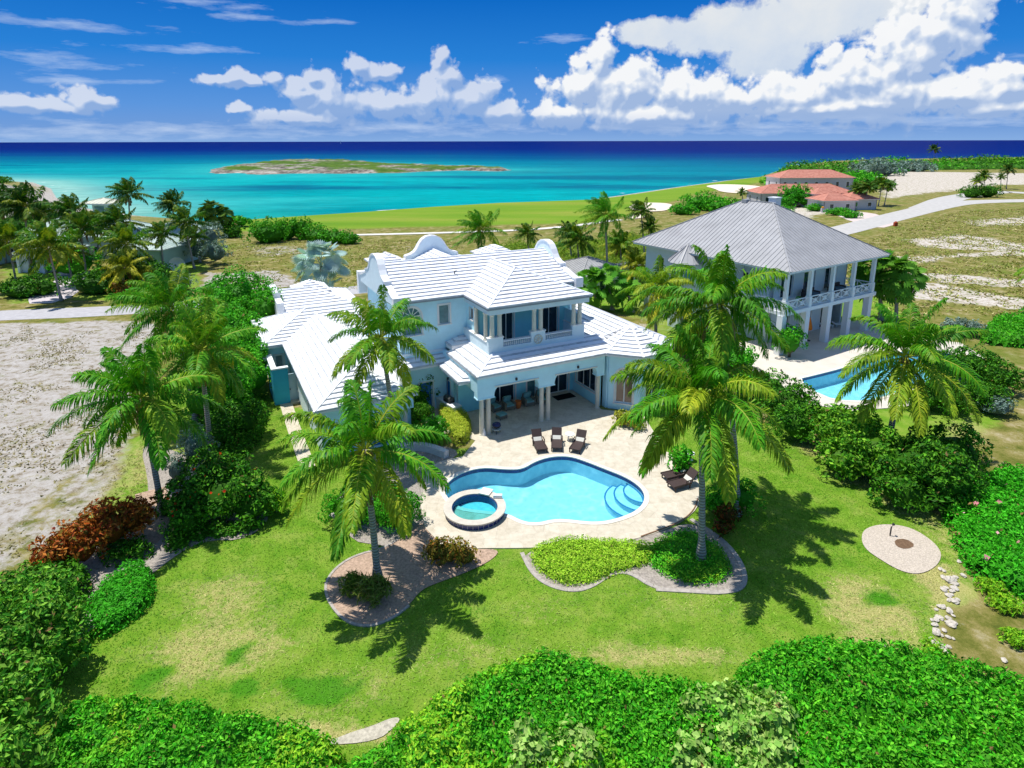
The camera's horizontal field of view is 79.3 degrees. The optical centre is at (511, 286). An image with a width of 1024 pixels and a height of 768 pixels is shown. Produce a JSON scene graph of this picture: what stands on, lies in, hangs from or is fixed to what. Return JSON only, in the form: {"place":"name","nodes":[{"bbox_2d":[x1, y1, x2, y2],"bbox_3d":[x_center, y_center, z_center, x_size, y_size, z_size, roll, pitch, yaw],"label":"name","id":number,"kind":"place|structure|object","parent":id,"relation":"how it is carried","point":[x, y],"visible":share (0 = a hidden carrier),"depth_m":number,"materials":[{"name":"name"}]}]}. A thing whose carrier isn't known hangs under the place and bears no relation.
{"place":"outdoors","nodes":[
{"label":"outdoors","id":0,"kind":"place"},
{"bbox_2d":[28,271,93,303],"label":"driveway","id":1,"kind":"structure","parent":0,"point":[66,293],"depth_m":82.64,"materials":[{"name":"grey concrete"}]},
{"bbox_2d":[43,243,104,273],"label":"garden shrub","id":2,"kind":"object","parent":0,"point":[76,267],"visible":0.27,"depth_m":93.42,"materials":[{"name":"green plant"}]},
{"bbox_2d":[130,486,168,543],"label":"path","id":3,"kind":"structure","parent":0,"point":[153,536],"depth_m":32.95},
{"bbox_2d":[0,286,367,319],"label":"road","id":4,"kind":"structure","parent":0,"point":[50,313],"depth_m":74.38,"materials":[{"name":"concrete"}]},
{"bbox_2d":[208,158,507,174],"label":"island","id":5,"kind":"structure","parent":0,"point":[314,166],"depth_m":522.97,"materials":[{"name":"green plant"}]},
{"bbox_2d":[0,157,1023,767],"bbox_3d":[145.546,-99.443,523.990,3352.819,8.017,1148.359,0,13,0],"label":"ground","id":6,"kind":"structure","parent":0,"point":[980,623],"depth_m":30.38,"materials":[{"name":"green plant"}]},
{"bbox_2d":[0,218,34,277],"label":"coconut palm","id":7,"kind":"object","parent":6,"relation":"on","point":[7,231],"visible":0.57,"depth_m":84.21,"materials":[{"name":"green plant"}]},
{"bbox_2d":[0,180,55,270],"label":"coconut palm","id":8,"kind":"object","parent":6,"relation":"on","point":[18,200],"visible":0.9,"depth_m":93.62,"materials":[{"name":"green plant"}]},
{"bbox_2d":[0,270,70,300],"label":"garden shrub","id":9,"kind":"object","parent":6,"relation":"on","point":[27,286],"visible":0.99,"depth_m":81.62,"materials":[{"name":"green plant"}]},
{"bbox_2d":[1,220,87,300],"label":"coconut palm","id":10,"kind":"object","parent":6,"relation":"on","point":[46,237],"visible":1,"depth_m":77.30,"materials":[{"name":"green plant"}]},
{"bbox_2d":[0,563,94,767],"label":"tall bush","id":11,"kind":"object","parent":6,"relation":"on","point":[39,638],"visible":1,"depth_m":21.92,"materials":[{"name":"green plant"}]},
{"bbox_2d":[39,192,94,225],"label":"coconut palm","id":12,"kind":"object","parent":6,"relation":"on","point":[68,204],"visible":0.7,"depth_m":93.98,"materials":[{"name":"green plant"}]},
{"bbox_2d":[0,325,149,558],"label":"dry scrub","id":13,"kind":"object","parent":6,"relation":"on","point":[36,447],"visible":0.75,"depth_m":44.73,"materials":[{"name":"beige plant"}]},
{"bbox_2d":[50,207,108,275],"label":"coconut palm","id":14,"kind":"object","parent":6,"relation":"on","point":[75,220],"visible":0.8,"depth_m":87.78,"materials":[{"name":"green plant"}]},
{"bbox_2d":[64,264,140,296],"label":"garden shrub","id":15,"kind":"object","parent":6,"relation":"on","point":[88,284],"visible":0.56,"depth_m":82.82,"materials":[{"name":"green plant"}]},
{"bbox_2d":[0,197,216,272],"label":"house","id":16,"kind":"structure","parent":6,"relation":"on","point":[171,250],"depth_m":104.18,"materials":[{"name":"white"}]},
{"bbox_2d":[90,203,144,236],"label":"coconut palm","id":17,"kind":"object","parent":6,"relation":"on","point":[114,216],"visible":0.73,"depth_m":92.10,"materials":[{"name":"green plant"}]},
{"bbox_2d":[90,221,157,264],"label":"coconut palm","id":18,"kind":"object","parent":6,"relation":"on","point":[120,237],"visible":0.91,"depth_m":85.31,"materials":[{"name":"green plant"}]},
{"bbox_2d":[94,247,155,287],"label":"coconut palm","id":19,"kind":"object","parent":6,"relation":"on","point":[118,266],"visible":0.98,"depth_m":81.81,"materials":[{"name":"yellow plant"}]},
{"bbox_2d":[104,176,153,220],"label":"coconut palm","id":20,"kind":"object","parent":6,"relation":"on","point":[126,189],"visible":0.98,"depth_m":105.62,"materials":[{"name":"green plant"}]},
{"bbox_2d":[141,218,181,264],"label":"coconut palm","id":21,"kind":"object","parent":6,"relation":"on","point":[158,230],"visible":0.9,"depth_m":93.78,"materials":[{"name":"green plant"}]},
{"bbox_2d":[104,263,228,421],"bbox_3d":[-24.337,4.279,44.373,7.426,11.493,7.747,-10,17,-37],"label":"coconut palm","id":22,"kind":"object","parent":6,"relation":"on","point":[154,306],"visible":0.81,"depth_m":42.70,"materials":[{"name":"green plant"}]},
{"bbox_2d":[69,446,267,631],"bbox_3d":[-21.285,12.568,33.832,14.712,0.001,11.342,8,16,31],"label":"planting bed","id":23,"kind":"object","parent":6,"relation":"on","point":[160,558],"visible":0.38,"depth_m":30.79,"materials":[{"name":"grey gravel"}]},
{"bbox_2d":[0,554,95,625],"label":"hedge","id":24,"kind":"object","parent":23,"relation":"on","point":[77,572],"visible":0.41,"depth_m":27.85,"materials":[{"name":"green plant"}]},
{"bbox_2d":[27,495,157,568],"bbox_3d":[-20.393,11.744,30.284,3.106,2.712,5.570,9,16,33],"label":"croton","id":25,"kind":"object","parent":23,"relation":"on","point":[83,537],"visible":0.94,"depth_m":29.81,"materials":[{"name":"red plant"}]},
{"bbox_2d":[82,559,157,640],"bbox_3d":[-17.414,13.647,27.538,3.001,1.247,4.664,0,13,0],"label":"hedge","id":26,"kind":"object","parent":23,"relation":"on","point":[117,595],"visible":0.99,"depth_m":27.07,"materials":[{"name":"green plant"}]},
{"bbox_2d":[97,532,155,568],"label":"ground cover","id":27,"kind":"object","parent":23,"relation":"on","point":[121,549],"visible":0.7,"depth_m":30.38,"materials":[{"name":"green plant"}]},
{"bbox_2d":[44,333,225,517],"bbox_3d":[-19.840,7.798,32.337,8.126,10.144,7.944,0,13,0],"label":"coconut palm","id":28,"kind":"object","parent":23,"relation":"on","point":[143,379],"visible":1,"depth_m":31.28,"materials":[{"name":"green plant"}]},
{"bbox_2d":[164,419,220,479],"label":"silver shrub","id":29,"kind":"object","parent":23,"relation":"on","point":[191,445],"visible":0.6,"depth_m":37.22,"materials":[{"name":"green plant"}]},
{"bbox_2d":[162,516,264,553],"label":"ground cover","id":30,"kind":"object","parent":23,"relation":"on","point":[218,530],"visible":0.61,"depth_m":32.06,"materials":[{"name":"green plant"}]},
{"bbox_2d":[153,444,282,545],"bbox_3d":[-15.844,10.874,33.904,6.746,3.127,6.689,0,13,0],"label":"flowering bush","id":31,"kind":"object","parent":23,"relation":"on","point":[214,486],"visible":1,"depth_m":32.76,"materials":[{"name":"green plant"}]},
{"bbox_2d":[162,203,210,268],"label":"coconut palm","id":32,"kind":"object","parent":6,"relation":"on","point":[183,217],"visible":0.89,"depth_m":97.78,"materials":[{"name":"green plant"}]},
{"bbox_2d":[46,691,345,767],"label":"hedge","id":33,"kind":"object","parent":6,"relation":"on","point":[123,732],"visible":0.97,"depth_m":20.20,"materials":[{"name":"green plant"}]},
{"bbox_2d":[142,297,268,454],"bbox_3d":[-19.415,5.753,39.680,7.278,10.740,7.815,0,13,0],"label":"coconut palm","id":34,"kind":"object","parent":6,"relation":"on","point":[202,335],"visible":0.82,"depth_m":38.28,"materials":[{"name":"green plant"}]},
{"bbox_2d":[183,221,232,260],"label":"silver tree","id":35,"kind":"object","parent":6,"relation":"on","point":[212,249],"visible":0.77,"depth_m":103.80,"materials":[{"name":"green plant"}]},
{"bbox_2d":[172,349,271,414],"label":"broadleaf tree","id":36,"kind":"object","parent":6,"relation":"on","point":[258,381],"visible":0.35,"depth_m":45.42,"materials":[{"name":"green plant"}]},
{"bbox_2d":[169,264,283,366],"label":"broadleaf tree","id":37,"kind":"object","parent":6,"relation":"on","point":[247,304],"visible":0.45,"depth_m":59.78,"materials":[{"name":"green plant"}]},
{"bbox_2d":[185,393,271,452],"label":"broadleaf shrub","id":38,"kind":"object","parent":6,"relation":"on","point":[236,418],"visible":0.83,"depth_m":42.09,"materials":[{"name":"green plant"}]},
{"bbox_2d":[201,393,269,457],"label":"hedge","id":39,"kind":"object","parent":6,"relation":"on","point":[247,438],"visible":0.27,"depth_m":41.28,"materials":[{"name":"green plant"}]},
{"bbox_2d":[239,215,297,242],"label":"coastal shrub","id":40,"kind":"object","parent":6,"relation":"on","point":[269,232],"visible":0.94,"depth_m":124.55,"materials":[{"name":"green plant"}]},
{"bbox_2d":[266,355,299,404],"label":"garden wall","id":41,"kind":"structure","parent":6,"relation":"on","point":[283,385],"depth_m":48.20,"materials":[{"name":"blue paint"}]},
{"bbox_2d":[290,240,351,286],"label":"silver palm","id":42,"kind":"object","parent":6,"relation":"on","point":[329,266],"visible":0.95,"depth_m":76.86,"materials":[{"name":"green plant"}]},
{"bbox_2d":[295,222,362,243],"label":"coastal shrub","id":43,"kind":"object","parent":6,"relation":"on","point":[319,233],"visible":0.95,"depth_m":124.24,"materials":[{"name":"green plant"}]},
{"bbox_2d":[212,239,465,289],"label":"dry scrub","id":44,"kind":"object","parent":6,"relation":"on","point":[304,242],"visible":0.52,"depth_m":113.06,"materials":[{"name":"green plant"}]},
{"bbox_2d":[331,718,398,743],"bbox_3d":[-5.064,15.484,21.363,2.429,0.001,0.586,-6,14,-22],"label":"gravel patch","id":45,"kind":"object","parent":6,"relation":"on","point":[378,730],"visible":0.9,"depth_m":21.41,"materials":[{"name":"beige gravel"}]},
{"bbox_2d":[324,536,409,626],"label":"bed curb","id":46,"kind":"structure","parent":6,"relation":"on","point":[338,614],"depth_m":27.16,"materials":[{"name":"concrete"}]},
{"bbox_2d":[340,446,456,545],"bbox_3d":[-7.045,11.872,36.669,5.742,0.001,10.652,2,13,8],"label":"planting bed","id":47,"kind":"object","parent":6,"relation":"on","point":[386,538],"visible":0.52,"depth_m":36.62,"materials":[{"name":"beige stone"}]},
{"bbox_2d":[317,484,425,533],"bbox_3d":[-7.470,11.531,33.189,5.792,2.244,3.799,0,13,0],"label":"round shrub","id":48,"kind":"object","parent":47,"relation":"on","point":[380,517],"visible":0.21,"depth_m":32.58,"materials":[{"name":"green plant"}]},
{"bbox_2d":[325,284,437,463],"bbox_3d":[-8.311,5.531,38.779,7.343,11.567,7.338,0,13,0],"label":"coconut palm","id":49,"kind":"object","parent":47,"relation":"on","point":[387,350],"visible":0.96,"depth_m":37.52,"materials":[{"name":"green plant"}]},
{"bbox_2d":[327,524,497,623],"bbox_3d":[-5.061,13.471,29.860,7.870,0.001,4.829,-12,18,-41],"label":"planting bed","id":50,"kind":"object","parent":6,"relation":"on","point":[409,568],"visible":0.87,"depth_m":29.39,"materials":[{"name":"beige gravel"}]},
{"bbox_2d":[275,379,451,576],"bbox_3d":[-6.727,8.904,27.675,7.398,10.080,7.654,12,18,41],"label":"coconut palm","id":51,"kind":"object","parent":50,"relation":"on","point":[365,474],"visible":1,"depth_m":26.47,"materials":[{"name":"green plant"}]},
{"bbox_2d":[351,572,393,610],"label":"grassy clump","id":52,"kind":"object","parent":50,"relation":"on","point":[373,588],"visible":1,"depth_m":27.20,"materials":[{"name":"green plant"}]},
{"bbox_2d":[420,535,480,567],"bbox_3d":[-2.988,12.691,30.010,3.026,1.377,1.661,0,13,0],"label":"croton","id":53,"kind":"object","parent":50,"relation":"on","point":[445,551],"visible":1,"depth_m":29.77,"materials":[{"name":"green plant"}]},
{"bbox_2d":[438,402,471,445],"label":"hedge","id":54,"kind":"object","parent":6,"relation":"on","point":[459,421],"visible":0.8,"depth_m":43.62,"materials":[{"name":"yellow plant"}]},
{"bbox_2d":[251,234,667,457],"bbox_3d":[-7.142,1.357,55.756,29.463,11.749,35.044,-7,15,-26],"label":"villa","id":55,"kind":"object","parent":6,"relation":"on","point":[515,324],"visible":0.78,"depth_m":47.01,"materials":[{"name":"white paint"}]},
{"bbox_2d":[450,208,506,248],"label":"coconut palm","id":56,"kind":"object","parent":6,"relation":"on","point":[479,234],"visible":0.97,"depth_m":85.46,"materials":[{"name":"green plant"}]},
{"bbox_2d":[41,388,961,762],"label":"grass","id":57,"kind":"structure","parent":6,"relation":"on","point":[659,598],"depth_m":27.09,"materials":[{"name":"green plant"}]},
{"bbox_2d":[329,646,765,767],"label":"hedge","id":58,"kind":"object","parent":6,"relation":"on","point":[631,721],"visible":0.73,"depth_m":20.46,"materials":[{"name":"green plant"}]},
{"bbox_2d":[505,710,604,767],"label":"sea grape","id":59,"kind":"object","parent":6,"relation":"on","point":[528,747],"visible":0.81,"depth_m":19.09,"materials":[{"name":"green plant"}]},
{"bbox_2d":[419,390,698,548],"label":"pool deck","id":60,"kind":"structure","parent":6,"relation":"on","point":[510,444],"depth_m":39.24,"materials":[{"name":"stone"}]},
{"bbox_2d":[443,487,505,529],"bbox_3d":[-2.052,12.481,34.175,3.440,1.240,3.537,0,13,0],"label":"hot tub","id":61,"kind":"object","parent":60,"relation":"on","point":[485,499],"visible":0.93,"depth_m":34.52,"materials":[{"name":"white tile"}]},
{"bbox_2d":[440,454,648,525],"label":"swimming pool","id":62,"kind":"structure","parent":60,"relation":"in","point":[555,488],"depth_m":38.05,"materials":[{"name":"paint"}]},
{"bbox_2d":[553,219,597,257],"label":"coconut palm","id":63,"kind":"object","parent":6,"relation":"on","point":[572,233],"visible":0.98,"depth_m":89.18,"materials":[{"name":"green plant"}]},
{"bbox_2d":[494,229,658,291],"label":"grass tufts","id":64,"kind":"object","parent":6,"relation":"on","point":[565,253],"visible":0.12,"depth_m":109.36,"materials":[{"name":"green plant"}]},
{"bbox_2d":[520,552,659,591],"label":"bed curb","id":65,"kind":"structure","parent":6,"relation":"on","point":[539,578],"depth_m":28.77,"materials":[{"name":"concrete"}]},
{"bbox_2d":[575,264,613,309],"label":"fan palm","id":66,"kind":"object","parent":6,"relation":"on","point":[594,272],"visible":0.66,"depth_m":72.45,"materials":[{"name":"green plant"}]},
{"bbox_2d":[573,191,634,260],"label":"coconut palm","id":67,"kind":"object","parent":6,"relation":"on","point":[603,205],"visible":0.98,"depth_m":83.76,"materials":[{"name":"green plant"}]},
{"bbox_2d":[564,256,645,292],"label":"hut","id":68,"kind":"object","parent":6,"relation":"on","point":[575,265],"visible":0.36,"depth_m":85.11,"materials":[{"name":"grey metal"}]},
{"bbox_2d":[587,262,630,310],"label":"fan palm","id":69,"kind":"object","parent":6,"relation":"on","point":[614,271],"visible":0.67,"depth_m":73.22,"materials":[{"name":"green plant"}]},
{"bbox_2d":[598,229,637,259],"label":"coconut palm","id":70,"kind":"object","parent":6,"relation":"on","point":[616,245],"visible":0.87,"depth_m":92.31,"materials":[{"name":"green plant"}]},
{"bbox_2d":[526,524,741,589],"bbox_3d":[5.872,13.280,30.570,10.456,0.001,5.135,0,13,0],"label":"planting bed","id":71,"kind":"object","parent":6,"relation":"on","point":[646,573],"visible":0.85,"depth_m":29.16,"materials":[{"name":"beige gravel"}]},
{"bbox_2d":[529,534,656,586],"bbox_3d":[4.031,13.216,30.097,6.472,0.820,3.550,0,13,0],"label":"ground cover","id":72,"kind":"object","parent":71,"relation":"on","point":[575,560],"visible":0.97,"depth_m":29.97,"materials":[{"name":"green plant"}]},
{"bbox_2d":[645,526,732,587],"bbox_3d":[8.598,13.127,30.455,4.182,0.809,4.459,0,13,0],"label":"ground cover","id":73,"kind":"object","parent":71,"relation":"on","point":[674,556],"visible":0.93,"depth_m":29.84,"materials":[{"name":"green plant"}]},
{"bbox_2d":[603,324,794,560],"bbox_3d":[8.687,7.588,29.576,8.637,11.731,8.329,0,13,0],"label":"coconut palm","id":74,"kind":"object","parent":71,"relation":"on","point":[688,399],"visible":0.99,"depth_m":28.15,"materials":[{"name":"green plant"}]},
{"bbox_2d":[615,254,694,331],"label":"coconut palm","id":75,"kind":"object","parent":6,"relation":"on","point":[650,278],"visible":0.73,"depth_m":57.95,"materials":[{"name":"green plant"}]},
{"bbox_2d":[656,518,747,594],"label":"bed curb","id":76,"kind":"structure","parent":6,"relation":"on","point":[741,585],"depth_m":28.29,"materials":[{"name":"concrete"}]},
{"bbox_2d":[668,189,741,214],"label":"coastal shrub","id":77,"kind":"object","parent":6,"relation":"on","point":[697,204],"visible":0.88,"depth_m":177.67,"materials":[{"name":"green plant"}]},
{"bbox_2d":[637,244,803,517],"bbox_3d":[11.051,5.040,33.375,7.496,14.936,7.681,-9,16,-33],"label":"coconut palm","id":78,"kind":"object","parent":6,"relation":"on","point":[715,288],"visible":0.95,"depth_m":31.35,"materials":[{"name":"green plant"}]},
{"bbox_2d":[712,501,743,537],"bbox_3d":[11.168,12.083,32.391,1.476,1.331,2.270,10,17,37],"label":"croton","id":79,"kind":"object","parent":6,"relation":"on","point":[723,525],"visible":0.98,"depth_m":32.42,"materials":[{"name":"red plant"}]},
{"bbox_2d":[705,477,766,517],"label":"shrub","id":80,"kind":"object","parent":6,"relation":"on","point":[713,500],"visible":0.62,"depth_m":33.51,"materials":[{"name":"green plant"}]},
{"bbox_2d":[666,677,808,767],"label":"sea grape","id":81,"kind":"object","parent":6,"relation":"on","point":[776,747],"visible":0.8,"depth_m":19.56,"materials":[{"name":"green plant"}]},
{"bbox_2d":[632,197,890,355],"bbox_3d":[26.486,-3.042,69.180,18.607,14.000,21.018,-8,16,-31],"label":"villa","id":82,"kind":"object","parent":6,"relation":"on","point":[803,252],"visible":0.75,"depth_m":64.08,"materials":[{"name":"white"}]},
{"bbox_2d":[746,366,822,442],"bbox_3d":[20.036,8.264,44.739,4.808,2.965,10.115,2,13,8],"label":"boundary shrub","id":83,"kind":"object","parent":6,"relation":"on","point":[791,407],"visible":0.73,"depth_m":42.55,"materials":[{"name":"green plant"}]},
{"bbox_2d":[777,182,812,206],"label":"broadleaf tree","id":84,"kind":"object","parent":6,"relation":"on","point":[792,195],"visible":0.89,"depth_m":188.64,"materials":[{"name":"green plant"}]},
{"bbox_2d":[764,169,855,189],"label":"house","id":85,"kind":"structure","parent":6,"relation":"on","point":[813,176],"depth_m":249.15,"materials":[{"name":"orange"}]},
{"bbox_2d":[801,187,879,211],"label":"house","id":86,"kind":"structure","parent":6,"relation":"on","point":[825,198],"depth_m":181.50,"materials":[{"name":"orange"}]},
{"bbox_2d":[808,402,920,480],"bbox_3d":[21.643,9.230,39.012,6.636,3.701,7.658,0,13,0],"label":"boundary shrub","id":87,"kind":"object","parent":6,"relation":"on","point":[849,441],"visible":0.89,"depth_m":37.34,"materials":[{"name":"green plant"}]},
{"bbox_2d":[846,157,907,175],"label":"silver shrub","id":88,"kind":"object","parent":6,"relation":"on","point":[877,164],"visible":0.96,"depth_m":354.54,"materials":[{"name":"green plant"}]},
{"bbox_2d":[732,633,1023,767],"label":"hedge","id":89,"kind":"object","parent":6,"relation":"on","point":[860,703],"visible":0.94,"depth_m":20.72,"materials":[{"name":"green plant"}]},
{"bbox_2d":[848,249,911,321],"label":"fan palm","id":90,"kind":"object","parent":6,"relation":"on","point":[863,269],"visible":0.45,"depth_m":67.43,"materials":[{"name":"green plant"}]},
{"bbox_2d":[867,254,929,321],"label":"fan palm","id":91,"kind":"object","parent":6,"relation":"on","point":[906,294],"visible":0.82,"depth_m":65.81,"materials":[{"name":"green plant"}]},
{"bbox_2d":[777,154,1023,173],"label":"coastal scrub","id":92,"kind":"object","parent":6,"relation":"on","point":[979,162],"visible":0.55,"depth_m":435.70,"materials":[{"name":"green plant"}]},
{"bbox_2d":[862,524,940,572],"bbox_3d":[19.637,13.114,31.125,3.696,0.001,3.846,0,13,0],"label":"gravel circle","id":93,"kind":"object","parent":6,"relation":"on","point":[922,554],"visible":1,"depth_m":31.04,"materials":[{"name":"beige gravel"}]},
{"bbox_2d":[825,297,990,437],"bbox_3d":[24.079,5.801,38.388,9.173,11.070,9.575,0,13,0],"label":"coconut palm","id":94,"kind":"object","parent":6,"relation":"on","point":[904,370],"visible":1,"depth_m":36.78,"materials":[{"name":"green plant"}]},
{"bbox_2d":[865,419,994,514],"bbox_3d":[24.404,9.917,35.969,5.706,3.732,9.620,10,17,37],"label":"boundary shrub","id":95,"kind":"object","parent":6,"relation":"on","point":[937,467],"visible":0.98,"depth_m":34.00,"materials":[{"name":"green plant"}]},
{"bbox_2d":[846,208,1023,323],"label":"dry scrub","id":96,"kind":"object","parent":6,"relation":"on","point":[966,244],"visible":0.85,"depth_m":113.71,"materials":[{"name":"beige plant"}]},
{"bbox_2d":[905,343,1023,414],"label":"broadleaf shrub","id":97,"kind":"object","parent":6,"relation":"on","point":[996,379],"visible":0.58,"depth_m":49.44,"materials":[{"name":"green plant"}]},
{"bbox_2d":[916,575,1023,656],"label":"plants","id":98,"kind":"object","parent":6,"relation":"on","point":[1004,602],"visible":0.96,"depth_m":26.72,"materials":[{"name":"green plant"}]},
{"bbox_2d":[940,460,1023,599],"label":"hedge","id":99,"kind":"object","parent":6,"relation":"on","point":[990,532],"visible":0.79,"depth_m":31.10,"materials":[{"name":"green plant"}]},
{"bbox_2d":[978,306,1023,348],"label":"hedge","id":100,"kind":"object","parent":6,"relation":"on","point":[1006,328],"visible":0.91,"depth_m":62.64,"materials":[{"name":"green plant"}]},
{"bbox_2d":[0,0,1023,141],"bbox_3d":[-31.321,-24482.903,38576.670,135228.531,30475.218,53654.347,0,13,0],"label":"sky","id":101,"kind":"structure","parent":0,"point":[398,70],"depth_m":61332.53,"materials":[{"name":"blue"}]},
{"bbox_2d":[0,140,1023,220],"bbox_3d":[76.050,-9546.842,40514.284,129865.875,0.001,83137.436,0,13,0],"label":"sea","id":102,"kind":"structure","parent":0,"point":[546,170],"depth_m":585.61,"materials":[{"name":"teal liquid"}]},
{"bbox_2d":[746,183,850,204],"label":"house","id":103,"kind":"structure","parent":0,"point":[763,193],"depth_m":197.31,"materials":[{"name":"orange"}]},
{"bbox_2d":[707,320,982,409],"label":"pool terrace","id":104,"kind":"structure","parent":0,"point":[814,357],"depth_m":58.35,"materials":[{"name":"beige stone"}]},
{"bbox_2d":[798,349,948,401],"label":"swimming pool","id":105,"kind":"structure","parent":104,"relation":"in","point":[827,384],"depth_m":54.43,"materials":[{"name":"liquid"}]},
{"bbox_2d":[831,199,1023,234],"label":"road","id":106,"kind":"structure","parent":0,"point":[869,223],"depth_m":170.47,"materials":[{"name":"grey concrete"}]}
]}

